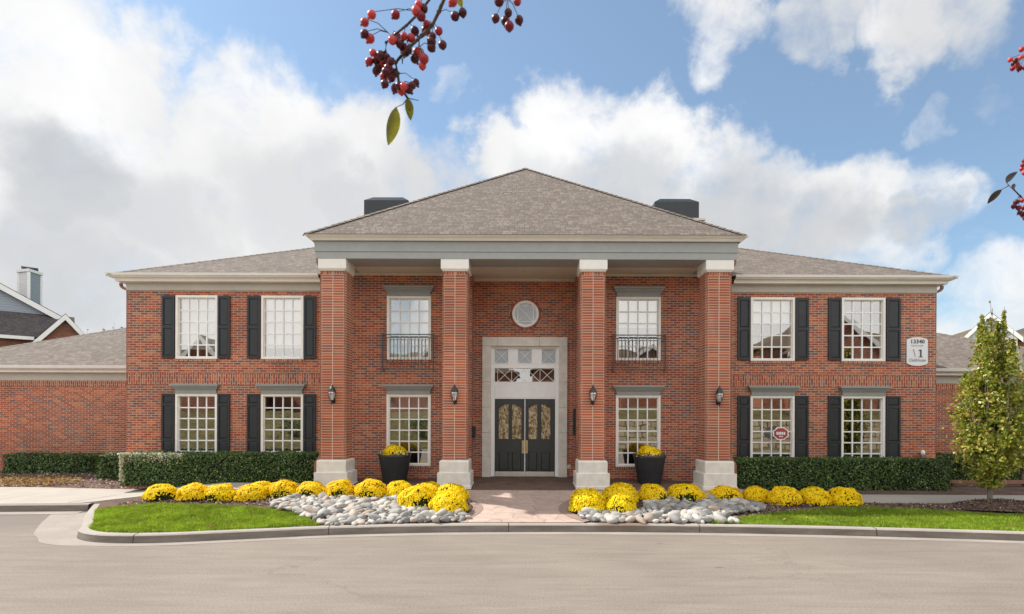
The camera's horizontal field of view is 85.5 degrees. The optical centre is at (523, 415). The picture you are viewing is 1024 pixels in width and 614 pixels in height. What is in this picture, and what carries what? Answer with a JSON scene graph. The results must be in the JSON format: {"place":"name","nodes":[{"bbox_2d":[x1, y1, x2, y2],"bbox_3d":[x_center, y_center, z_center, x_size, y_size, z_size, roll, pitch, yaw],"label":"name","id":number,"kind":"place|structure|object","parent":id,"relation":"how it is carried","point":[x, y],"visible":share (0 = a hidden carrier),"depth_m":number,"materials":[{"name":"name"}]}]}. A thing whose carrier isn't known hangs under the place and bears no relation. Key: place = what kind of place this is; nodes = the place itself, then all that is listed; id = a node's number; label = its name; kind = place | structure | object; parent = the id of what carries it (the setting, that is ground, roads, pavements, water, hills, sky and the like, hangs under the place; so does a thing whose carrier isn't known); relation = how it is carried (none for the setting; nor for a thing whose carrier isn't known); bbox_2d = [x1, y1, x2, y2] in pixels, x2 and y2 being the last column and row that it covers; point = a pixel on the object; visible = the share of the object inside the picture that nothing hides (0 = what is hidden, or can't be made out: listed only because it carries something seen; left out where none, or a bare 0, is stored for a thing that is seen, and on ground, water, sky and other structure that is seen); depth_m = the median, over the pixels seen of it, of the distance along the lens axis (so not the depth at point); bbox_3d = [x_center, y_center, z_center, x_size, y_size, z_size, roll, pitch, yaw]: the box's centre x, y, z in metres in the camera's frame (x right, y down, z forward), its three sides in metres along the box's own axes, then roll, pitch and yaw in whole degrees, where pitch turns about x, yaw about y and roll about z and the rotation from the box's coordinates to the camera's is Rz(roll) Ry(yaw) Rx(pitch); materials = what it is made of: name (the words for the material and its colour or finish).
{"place":"outdoors","nodes":[
{"label":"outdoors","id":0,"kind":"place"},
{"bbox_2d":[0,266,83,346],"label":"grey house","id":1,"kind":"structure","parent":0,"point":[26,316],"depth_m":38.66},
{"bbox_2d":[0,482,301,503],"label":"sidewalk","id":2,"kind":"structure","parent":0,"point":[51,495],"depth_m":14.35,"materials":[{"name":"concrete"}]},
{"bbox_2d":[360,0,522,144],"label":"crabapple branch","id":3,"kind":"object","parent":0,"point":[384,62],"visible":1,"depth_m":1.44,"materials":[{"name":"red plant"}]},
{"bbox_2d":[0,509,1023,613],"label":"road","id":4,"kind":"structure","parent":0,"point":[559,574],"depth_m":7.97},
{"bbox_2d":[0,511,82,514],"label":"gutter side","id":5,"kind":"object","parent":4,"relation":"on","point":[39,512],"visible":1,"depth_m":12.90,"materials":[{"name":"concrete"}]},
{"bbox_2d":[0,503,92,511],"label":"kerb side","id":6,"kind":"structure","parent":4,"relation":"on","point":[42,507],"depth_m":13.07,"materials":[{"name":"concrete"}]},
{"bbox_2d":[34,513,1023,545],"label":"gutter pan","id":7,"kind":"object","parent":4,"relation":"on","point":[57,529],"visible":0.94,"depth_m":10.67,"materials":[{"name":"concrete"}]},
{"bbox_2d":[77,503,1023,542],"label":"kerb","id":8,"kind":"structure","parent":4,"relation":"on","point":[86,533],"depth_m":10.75,"materials":[{"name":"concrete"}]},
{"bbox_2d":[0,470,1023,532],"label":"walkway","id":9,"kind":"structure","parent":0,"point":[522,483],"depth_m":14.79,"materials":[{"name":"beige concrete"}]},
{"bbox_2d":[0,475,82,486],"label":"fallen leaves","id":10,"kind":"object","parent":9,"relation":"on","point":[16,479],"visible":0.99,"depth_m":16.65,"materials":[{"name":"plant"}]},
{"bbox_2d":[1,452,105,473],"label":"clipped hedge","id":11,"kind":"object","parent":9,"relation":"on","point":[45,462],"visible":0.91,"depth_m":17.94,"materials":[{"name":"green plant"}]},
{"bbox_2d":[95,451,124,478],"bbox_3d":[-12.650,1.548,17.377,1.101,0.848,0.907,0,0,0],"label":"clipped hedge","id":12,"kind":"object","parent":9,"relation":"on","point":[109,468],"visible":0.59,"depth_m":17.04,"materials":[{"name":"green plant"}]},
{"bbox_2d":[0,469,273,488],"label":"bark mulch","id":13,"kind":"object","parent":9,"relation":"on","point":[82,485],"visible":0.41,"depth_m":16.68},
{"bbox_2d":[141,484,177,499],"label":"chrysanthemum","id":14,"kind":"object","parent":9,"relation":"on","point":[161,492],"visible":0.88,"depth_m":12.90,"materials":[{"name":"yellow plant"}]},
{"bbox_2d":[174,482,207,500],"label":"chrysanthemum","id":15,"kind":"object","parent":9,"relation":"on","point":[192,491],"visible":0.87,"depth_m":12.81,"materials":[{"name":"yellow plant"}]},
{"bbox_2d":[89,501,318,532],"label":"lawn","id":16,"kind":"structure","parent":9,"relation":"on","point":[192,530],"depth_m":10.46,"materials":[{"name":"green plant"}]},
{"bbox_2d":[118,450,319,486],"bbox_3d":[-8.222,1.444,15.225,5.381,0.983,0.914,0,0,0],"label":"clipped hedge","id":17,"kind":"object","parent":9,"relation":"on","point":[145,468],"visible":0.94,"depth_m":14.88,"materials":[{"name":"green plant"}]},
{"bbox_2d":[202,483,237,502],"bbox_3d":[-7.116,1.799,13.048,0.815,0.396,0.752,3,4,28],"label":"chrysanthemum","id":18,"kind":"object","parent":9,"relation":"on","point":[221,492],"visible":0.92,"depth_m":12.81,"materials":[{"name":"yellow plant"}]},
{"bbox_2d":[233,484,267,501],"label":"chrysanthemum","id":19,"kind":"object","parent":9,"relation":"on","point":[245,493],"visible":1,"depth_m":12.89,"materials":[{"name":"yellow plant"}]},
{"bbox_2d":[251,481,272,495],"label":"chrysanthemum","id":20,"kind":"object","parent":9,"relation":"on","point":[265,484],"visible":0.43,"depth_m":13.32,"materials":[{"name":"yellow plant"}]},
{"bbox_2d":[267,479,298,497],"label":"chrysanthemum","id":21,"kind":"object","parent":9,"relation":"on","point":[281,488],"visible":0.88,"depth_m":13.22,"materials":[{"name":"yellow plant"}]},
{"bbox_2d":[116,496,476,522],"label":"bark mulch","id":22,"kind":"object","parent":9,"relation":"on","point":[229,502],"visible":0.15,"depth_m":12.69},
{"bbox_2d":[295,481,325,496],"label":"chrysanthemum","id":23,"kind":"object","parent":9,"relation":"on","point":[310,488],"visible":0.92,"depth_m":13.26,"materials":[{"name":"yellow plant"}]},
{"bbox_2d":[305,507,318,512],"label":"river stone","id":24,"kind":"object","parent":9,"relation":"on","point":[310,510],"visible":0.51,"depth_m":11.59,"materials":[{"name":"beige stone"}]},
{"bbox_2d":[317,508,330,517],"bbox_3d":[-4.164,2.037,11.484,0.199,0.199,0.338,-2,18,23],"label":"river stone","id":25,"kind":"object","parent":9,"relation":"on","point":[325,511],"visible":0.66,"depth_m":11.44,"materials":[{"name":"white stone"}]},
{"bbox_2d":[327,517,338,522],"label":"river stone","id":26,"kind":"object","parent":9,"relation":"on","point":[333,519],"visible":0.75,"depth_m":11.01,"materials":[{"name":"white stone"}]},
{"bbox_2d":[325,478,354,496],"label":"chrysanthemum","id":27,"kind":"object","parent":9,"relation":"on","point":[339,487],"visible":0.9,"depth_m":13.10,"materials":[{"name":"yellow plant"}]},
{"bbox_2d":[354,478,386,497],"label":"chrysanthemum","id":28,"kind":"object","parent":9,"relation":"on","point":[369,488],"visible":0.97,"depth_m":13.07,"materials":[{"name":"yellow plant"}]},
{"bbox_2d":[368,513,381,520],"bbox_3d":[-2.999,2.090,11.265,0.369,0.134,0.197,21,8,5],"label":"river stone","id":29,"kind":"object","parent":9,"relation":"on","point":[373,516],"visible":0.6,"depth_m":11.21,"materials":[{"name":"grey stone"}]},
{"bbox_2d":[390,508,402,513],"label":"river stone","id":30,"kind":"object","parent":9,"relation":"on","point":[397,510],"visible":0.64,"depth_m":11.50,"materials":[{"name":"white stone"}]},
{"bbox_2d":[384,480,411,495],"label":"chrysanthemum","id":31,"kind":"object","parent":9,"relation":"on","point":[396,487],"visible":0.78,"depth_m":13.19,"materials":[{"name":"yellow plant"}]},
{"bbox_2d":[397,483,435,506],"bbox_3d":[-2.380,1.811,12.295,0.909,0.555,0.824,-6,1,-14],"label":"chrysanthemum","id":32,"kind":"object","parent":9,"relation":"on","point":[422,496],"visible":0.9,"depth_m":12.04,"materials":[{"name":"yellow plant"}]},
{"bbox_2d":[420,510,431,516],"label":"river stone","id":33,"kind":"object","parent":9,"relation":"on","point":[425,513],"visible":0.69,"depth_m":11.37,"materials":[{"name":"white stone"}]},
{"bbox_2d":[418,481,440,492],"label":"chrysanthemum","id":34,"kind":"object","parent":9,"relation":"on","point":[433,486],"visible":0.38,"depth_m":13.08,"materials":[{"name":"yellow plant"}]},
{"bbox_2d":[431,515,440,522],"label":"river stone","id":35,"kind":"object","parent":9,"relation":"on","point":[435,519],"visible":0.87,"depth_m":11.05,"materials":[{"name":"white stone"}]},
{"bbox_2d":[435,508,446,516],"bbox_3d":[-1.719,2.048,11.463,0.360,0.198,0.191,-32,-21,37],"label":"river stone","id":36,"kind":"object","parent":9,"relation":"on","point":[441,512],"visible":0.66,"depth_m":11.36,"materials":[{"name":"white stone"}]},
{"bbox_2d":[428,490,468,511],"bbox_3d":[-1.625,1.868,11.927,0.941,0.483,0.830,-6,3,-41],"label":"chrysanthemum","id":37,"kind":"object","parent":9,"relation":"on","point":[452,501],"visible":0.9,"depth_m":11.69,"materials":[{"name":"yellow plant"}]},
{"bbox_2d":[434,482,469,500],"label":"chrysanthemum","id":38,"kind":"object","parent":9,"relation":"on","point":[459,489],"visible":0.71,"depth_m":12.83,"materials":[{"name":"yellow plant"}]},
{"bbox_2d":[269,494,765,525],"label":"river stones","id":39,"kind":"object","parent":9,"relation":"on","point":[582,515],"visible":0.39,"depth_m":11.51,"materials":[{"name":"stone"}]},
{"bbox_2d":[569,487,603,503],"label":"chrysanthemum","id":40,"kind":"object","parent":9,"relation":"on","point":[578,491],"visible":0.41,"depth_m":12.58,"materials":[{"name":"yellow plant"}]},
{"bbox_2d":[568,491,606,512],"bbox_3d":[1.407,1.881,11.989,0.879,0.475,0.784,5,-7,-20],"label":"chrysanthemum","id":41,"kind":"object","parent":9,"relation":"on","point":[594,500],"visible":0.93,"depth_m":11.77,"materials":[{"name":"yellow plant"}]},
{"bbox_2d":[606,514,618,523],"bbox_3d":[1.787,2.101,11.217,0.257,0.184,0.316,-1,1,-21],"label":"river stone","id":42,"kind":"object","parent":9,"relation":"on","point":[611,519],"visible":0.98,"depth_m":11.12,"materials":[{"name":"white stone"}]},
{"bbox_2d":[602,482,638,503],"bbox_3d":[2.212,1.802,12.807,0.884,0.496,0.834,-1,6,5],"label":"chrysanthemum","id":43,"kind":"object","parent":9,"relation":"on","point":[615,488],"visible":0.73,"depth_m":12.66,"materials":[{"name":"yellow plant"}]},
{"bbox_2d":[606,493,636,512],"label":"chrysanthemum","id":44,"kind":"object","parent":9,"relation":"on","point":[620,502],"visible":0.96,"depth_m":11.71,"materials":[{"name":"yellow plant"}]},
{"bbox_2d":[625,515,635,522],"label":"river stone","id":45,"kind":"object","parent":9,"relation":"on","point":[630,519],"visible":0.98,"depth_m":11.19,"materials":[{"name":"beige stone"}]},
{"bbox_2d":[635,515,645,524],"bbox_3d":[2.362,2.118,11.204,0.219,0.140,0.388,33,2,-26],"label":"river stone","id":46,"kind":"object","parent":9,"relation":"on","point":[640,519],"visible":0.96,"depth_m":11.11,"materials":[{"name":"beige stone"}]},
{"bbox_2d":[643,513,655,522],"bbox_3d":[2.570,2.090,11.296,0.232,0.179,0.333,5,8,33],"label":"river stone","id":47,"kind":"object","parent":9,"relation":"on","point":[649,517],"visible":0.89,"depth_m":11.20,"materials":[{"name":"beige stone"}]},
{"bbox_2d":[637,483,668,500],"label":"chrysanthemum","id":48,"kind":"object","parent":9,"relation":"on","point":[648,491],"visible":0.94,"depth_m":12.89,"materials":[{"name":"yellow plant"}]},
{"bbox_2d":[651,511,663,518],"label":"river stone","id":49,"kind":"object","parent":9,"relation":"on","point":[657,514],"visible":0.52,"depth_m":11.36,"materials":[{"name":"white stone"}]},
{"bbox_2d":[669,514,681,523],"bbox_3d":[3.077,2.109,11.207,0.235,0.174,0.309,35,-3,-29],"label":"river stone","id":50,"kind":"object","parent":9,"relation":"on","point":[675,519],"visible":0.97,"depth_m":11.11,"materials":[{"name":"white stone"}]},
{"bbox_2d":[667,483,706,501],"bbox_3d":[3.856,1.820,13.139,0.942,0.423,0.820,5,0,26],"label":"chrysanthemum","id":51,"kind":"object","parent":9,"relation":"on","point":[692,492],"visible":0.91,"depth_m":12.88,"materials":[{"name":"yellow plant"}]},
{"bbox_2d":[684,514,693,522],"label":"river stone","id":52,"kind":"object","parent":9,"relation":"on","point":[689,518],"visible":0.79,"depth_m":11.19,"materials":[{"name":"white stone"}]},
{"bbox_2d":[701,516,712,522],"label":"river stone","id":53,"kind":"object","parent":9,"relation":"on","point":[707,519],"visible":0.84,"depth_m":11.15,"materials":[{"name":"white stone"}]},
{"bbox_2d":[707,505,719,511],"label":"river stone","id":54,"kind":"object","parent":9,"relation":"on","point":[713,508],"visible":0.59,"depth_m":11.76,"materials":[{"name":"beige stone"}]},
{"bbox_2d":[713,513,726,523],"bbox_3d":[3.967,2.103,11.216,0.312,0.186,0.220,28,-19,27],"label":"river stone","id":55,"kind":"object","parent":9,"relation":"on","point":[719,517],"visible":0.94,"depth_m":11.15,"materials":[{"name":"white stone"}]},
{"bbox_2d":[707,485,742,498],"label":"chrysanthemum","id":56,"kind":"object","parent":9,"relation":"on","point":[723,491],"visible":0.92,"depth_m":13.11,"materials":[{"name":"yellow plant"}]},
{"bbox_2d":[742,486,768,502],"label":"chrysanthemum","id":57,"kind":"object","parent":9,"relation":"on","point":[756,493],"visible":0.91,"depth_m":13.20,"materials":[{"name":"yellow plant"}]},
{"bbox_2d":[575,499,965,521],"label":"bark mulch","id":58,"kind":"object","parent":9,"relation":"on","point":[771,506],"visible":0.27,"depth_m":12.64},
{"bbox_2d":[941,301,1023,499],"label":"young pear tree","id":59,"kind":"object","parent":58,"relation":"on","point":[994,440],"visible":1,"depth_m":12.71,"materials":[{"name":"green plant"}]},
{"bbox_2d":[773,427,788,455],"bbox_3d":[7.233,1.111,15.623,0.439,1.550,0.035,0,0,0],"label":"yard sign","id":60,"kind":"object","parent":9,"relation":"on","point":[780,433],"visible":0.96,"depth_m":15.61,"materials":[{"name":"red metal"}]},
{"bbox_2d":[767,486,802,505],"bbox_3d":[6.125,1.882,13.045,0.868,0.450,0.829,-2,-2,-41],"label":"chrysanthemum","id":61,"kind":"object","parent":9,"relation":"on","point":[784,495],"visible":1,"depth_m":12.78,"materials":[{"name":"yellow plant"}]},
{"bbox_2d":[799,486,832,505],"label":"chrysanthemum","id":62,"kind":"object","parent":9,"relation":"on","point":[814,495],"visible":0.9,"depth_m":12.92,"materials":[{"name":"yellow plant"}]},
{"bbox_2d":[732,455,952,490],"bbox_3d":[8.543,1.596,15.222,5.962,0.960,0.920,0,0,0],"label":"clipped hedge","id":63,"kind":"object","parent":9,"relation":"on","point":[876,473],"visible":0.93,"depth_m":14.88,"materials":[{"name":"green plant"}]},
{"bbox_2d":[827,486,863,506],"bbox_3d":[7.555,1.896,13.111,0.834,0.439,0.922,-4,-1,36],"label":"chrysanthemum","id":64,"kind":"object","parent":9,"relation":"on","point":[845,496],"visible":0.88,"depth_m":12.82,"materials":[{"name":"yellow plant"}]},
{"bbox_2d":[711,505,1023,530],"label":"lawn","id":65,"kind":"structure","parent":9,"relation":"on","point":[866,526],"depth_m":11.19,"materials":[{"name":"green plant"}]},
{"bbox_2d":[936,452,1020,479],"bbox_3d":[14.529,1.610,17.374,3.924,0.922,0.910,0,0,0],"label":"clipped hedge","id":66,"kind":"object","parent":9,"relation":"on","point":[966,470],"visible":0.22,"depth_m":17.09,"materials":[{"name":"green plant"}]},
{"bbox_2d":[943,498,1023,511],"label":"bark mulch","id":67,"kind":"object","parent":9,"relation":"on","point":[971,501],"visible":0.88,"depth_m":12.60,"materials":[{"name":"brown wood"}]},
{"bbox_2d":[951,480,1023,486],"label":"timber rail","id":68,"kind":"object","parent":9,"relation":"on","point":[953,482],"visible":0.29,"depth_m":15.56,"materials":[{"name":"brown wood"}]},
{"bbox_2d":[1005,351,1023,479],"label":"young pear tree","id":69,"kind":"object","parent":9,"relation":"on","point":[1019,453],"visible":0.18,"depth_m":16.18,"materials":[{"name":"green plant"}]},
{"bbox_2d":[0,0,1023,339],"label":"sky","id":70,"kind":"structure","parent":0,"point":[135,134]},
{"bbox_2d":[460,491,667,522],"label":"entrance walk","id":71,"kind":"structure","parent":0,"point":[520,506],"depth_m":12.36,"materials":[{"name":"concrete"}]},
{"bbox_2d":[457,499,482,520],"bbox_3d":[-1.214,2.043,12.161,0.630,0.176,2.068,0,0,-4],"label":"walk edging","id":72,"kind":"object","parent":71,"relation":"on","point":[478,509],"visible":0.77,"depth_m":12.16,"materials":[{"name":"concrete"}]},
{"bbox_2d":[559,500,590,521],"bbox_3d":[1.118,2.049,12.178,0.716,0.178,2.097,0,0,0],"label":"walk edging","id":73,"kind":"object","parent":71,"relation":"on","point":[564,507],"visible":0.69,"depth_m":11.93,"materials":[{"name":"concrete"}]},
{"bbox_2d":[764,494,1023,502],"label":"sidewalk","id":74,"kind":"structure","parent":0,"point":[911,498],"depth_m":13.71,"materials":[{"name":"concrete"}]},
{"bbox_2d":[954,311,1023,346],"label":"white gable house","id":75,"kind":"structure","parent":0,"point":[1018,334],"depth_m":46.14,"materials":[{"name":"white paint"}]},
{"bbox_2d":[987,46,1023,219],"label":"crabapple branch","id":76,"kind":"object","parent":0,"point":[1016,65],"visible":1,"depth_m":2.20,"materials":[{"name":"red plant"}]},
{"label":"ground","id":77,"kind":"structure","parent":0,"visible":0},
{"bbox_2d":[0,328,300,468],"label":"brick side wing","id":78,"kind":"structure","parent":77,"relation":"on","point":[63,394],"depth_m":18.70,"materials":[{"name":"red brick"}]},
{"bbox_2d":[104,168,958,489],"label":"brick clubhouse","id":79,"kind":"structure","parent":77,"relation":"on","point":[524,310],"depth_m":15.84,"materials":[{"name":"brick"}]},
{"bbox_2d":[175,394,216,452],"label":"window","id":80,"kind":"structure","parent":79,"relation":"in","point":[195,414],"depth_m":15.91,"materials":[{"name":"glass"}]},
{"bbox_2d":[175,295,217,358],"bbox_3d":[-9.354,-2.523,15.908,1.197,1.813,0.193,0,0,0],"label":"window","id":81,"kind":"structure","parent":79,"relation":"in","point":[203,313],"depth_m":15.90,"materials":[{"name":"glass"}]},
{"bbox_2d":[261,394,302,455],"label":"window","id":82,"kind":"structure","parent":79,"relation":"in","point":[281,414],"depth_m":15.91,"materials":[{"name":"glass"}]},
{"bbox_2d":[261,295,303,358],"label":"window","id":83,"kind":"structure","parent":79,"relation":"in","point":[279,335],"depth_m":15.99,"materials":[{"name":"glass"}]},
{"bbox_2d":[328,385,335,403],"bbox_3d":[-4.951,-0.545,14.285,0.197,0.560,0.230,0,0,-22],"label":"wall lantern","id":84,"kind":"object","parent":79,"relation":"attached to","point":[331,389],"depth_m":14.24,"materials":[{"name":"metal"}]},
{"bbox_2d":[386,394,430,465],"bbox_3d":[-3.297,0.420,15.908,1.258,2.042,0.193,0,0,0],"label":"window","id":85,"kind":"structure","parent":79,"relation":"in","point":[408,423],"depth_m":15.91,"materials":[{"name":"glass"}]},
{"bbox_2d":[387,296,430,359],"bbox_3d":[-3.287,-2.502,15.908,1.258,1.813,0.193,0,0,0],"label":"window","id":86,"kind":"structure","parent":79,"relation":"in","point":[405,314],"depth_m":15.99,"materials":[{"name":"glass"}]},
{"bbox_2d":[450,384,458,404],"bbox_3d":[-1.796,-0.534,14.285,0.197,0.560,0.230,0,0,-22],"label":"wall lantern","id":87,"kind":"object","parent":79,"relation":"attached to","point":[454,389],"depth_m":14.25,"materials":[{"name":"metal"}]},
{"bbox_2d":[495,399,524,475],"bbox_3d":[-0.429,0.695,16.547,0.885,2.366,0.116,0,0,0],"label":"door","id":88,"kind":"structure","parent":79,"relation":"in","point":[509,413],"depth_m":16.56,"materials":[{"name":"paint"}]},
{"bbox_2d":[509,297,541,330],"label":"round window","id":89,"kind":"structure","parent":79,"relation":"in","point":[525,313],"depth_m":16.40,"materials":[{"name":"white paint"}]},
{"bbox_2d":[525,399,554,475],"bbox_3d":[0.479,0.699,16.547,0.885,2.366,0.116,0,0,0],"label":"door","id":90,"kind":"structure","parent":79,"relation":"in","point":[539,413],"depth_m":16.56,"materials":[{"name":"paint"}]},
{"bbox_2d":[573,409,575,434],"bbox_3d":[1.460,0.194,16.160,0.072,0.772,0.200,0,0,0],"label":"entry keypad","id":91,"kind":"object","parent":79,"relation":"attached to","point":[574,421],"visible":1,"depth_m":16.06,"materials":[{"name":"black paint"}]},
{"bbox_2d":[589,386,596,404],"bbox_3d":[1.771,-0.522,14.285,0.197,0.560,0.230,0,0,-22],"label":"wall lantern","id":92,"kind":"object","parent":79,"relation":"attached to","point":[592,391],"depth_m":14.23,"materials":[{"name":"metal"}]},
{"bbox_2d":[468,488,742,493],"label":"porch floor","id":93,"kind":"structure","parent":79,"relation":"attached to","point":[740,490],"depth_m":14.09,"materials":[{"name":"red brick"}]},
{"bbox_2d":[377,451,410,483],"bbox_3d":[-3.527,1.428,15.105,0.913,0.929,0.908,0,0,0],"label":"planter pot","id":94,"kind":"object","parent":93,"relation":"on","point":[394,467],"visible":0.76,"depth_m":14.78,"materials":[{"name":"plastic"}]},
{"bbox_2d":[381,444,406,454],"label":"chrysanthemum","id":95,"kind":"object","parent":94,"relation":"in","point":[390,449],"visible":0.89,"depth_m":14.92,"materials":[{"name":"yellow plant"}]},
{"bbox_2d":[633,452,666,484],"bbox_3d":[3.417,1.453,15.103,0.923,0.927,0.920,0,0,0],"label":"planter pot","id":96,"kind":"object","parent":93,"relation":"on","point":[649,469],"visible":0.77,"depth_m":14.78,"materials":[{"name":"plastic"}]},
{"bbox_2d":[636,445,660,455],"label":"chrysanthemum","id":97,"kind":"object","parent":96,"relation":"in","point":[648,449],"visible":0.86,"depth_m":14.91,"materials":[{"name":"yellow plant"}]},
{"bbox_2d":[616,297,660,359],"bbox_3d":[3.269,-2.479,15.908,1.276,1.813,0.193,0,0,0],"label":"window","id":98,"kind":"structure","parent":79,"relation":"in","point":[631,312],"depth_m":15.89,"materials":[{"name":"glass"}]},
{"bbox_2d":[616,395,660,466],"bbox_3d":[3.259,0.443,15.891,1.276,2.042,0.158,0,0,0],"label":"window","id":99,"kind":"structure","parent":79,"relation":"in","point":[638,417],"depth_m":15.91,"materials":[{"name":"glass"}]},
{"bbox_2d":[716,385,723,406],"bbox_3d":[5.042,-0.503,14.285,0.197,0.560,0.230,0,0,22],"label":"wall lantern","id":100,"kind":"object","parent":79,"relation":"attached to","point":[718,398],"depth_m":14.26,"materials":[{"name":"metal"}]},
{"bbox_2d":[750,297,794,360],"bbox_3d":[7.106,-2.466,15.908,1.258,1.813,0.193,0,0,0],"label":"window","id":101,"kind":"structure","parent":79,"relation":"in","point":[773,313],"depth_m":15.89,"materials":[{"name":"glass"}]},
{"bbox_2d":[750,396,794,457],"bbox_3d":[7.096,0.456,15.891,1.258,2.042,0.158,0,0,0],"label":"window","id":102,"kind":"structure","parent":79,"relation":"in","point":[767,413],"depth_m":15.91,"materials":[{"name":"glass"}]},
{"bbox_2d":[841,396,884,457],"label":"window","id":103,"kind":"structure","parent":79,"relation":"in","point":[862,417],"depth_m":15.91,"materials":[{"name":"glass"}]},
{"bbox_2d":[841,297,885,360],"bbox_3d":[9.697,-2.457,15.891,1.250,1.813,0.158,0,0,0],"label":"window","id":104,"kind":"structure","parent":79,"relation":"in","point":[882,301],"depth_m":15.87,"materials":[{"name":"paint"}]},
{"bbox_2d":[906,337,927,365],"bbox_3d":[11.226,-1.822,15.823,0.598,0.818,0.027,0,0,0],"label":"address sign","id":105,"kind":"object","parent":79,"relation":"attached to","point":[916,351],"visible":1,"depth_m":15.81,"materials":[{"name":"paint"}]},
{"bbox_2d":[753,333,1023,456],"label":"brick side wing","id":106,"kind":"structure","parent":77,"relation":"on","point":[953,354],"depth_m":18.70,"materials":[{"name":"red brick"}]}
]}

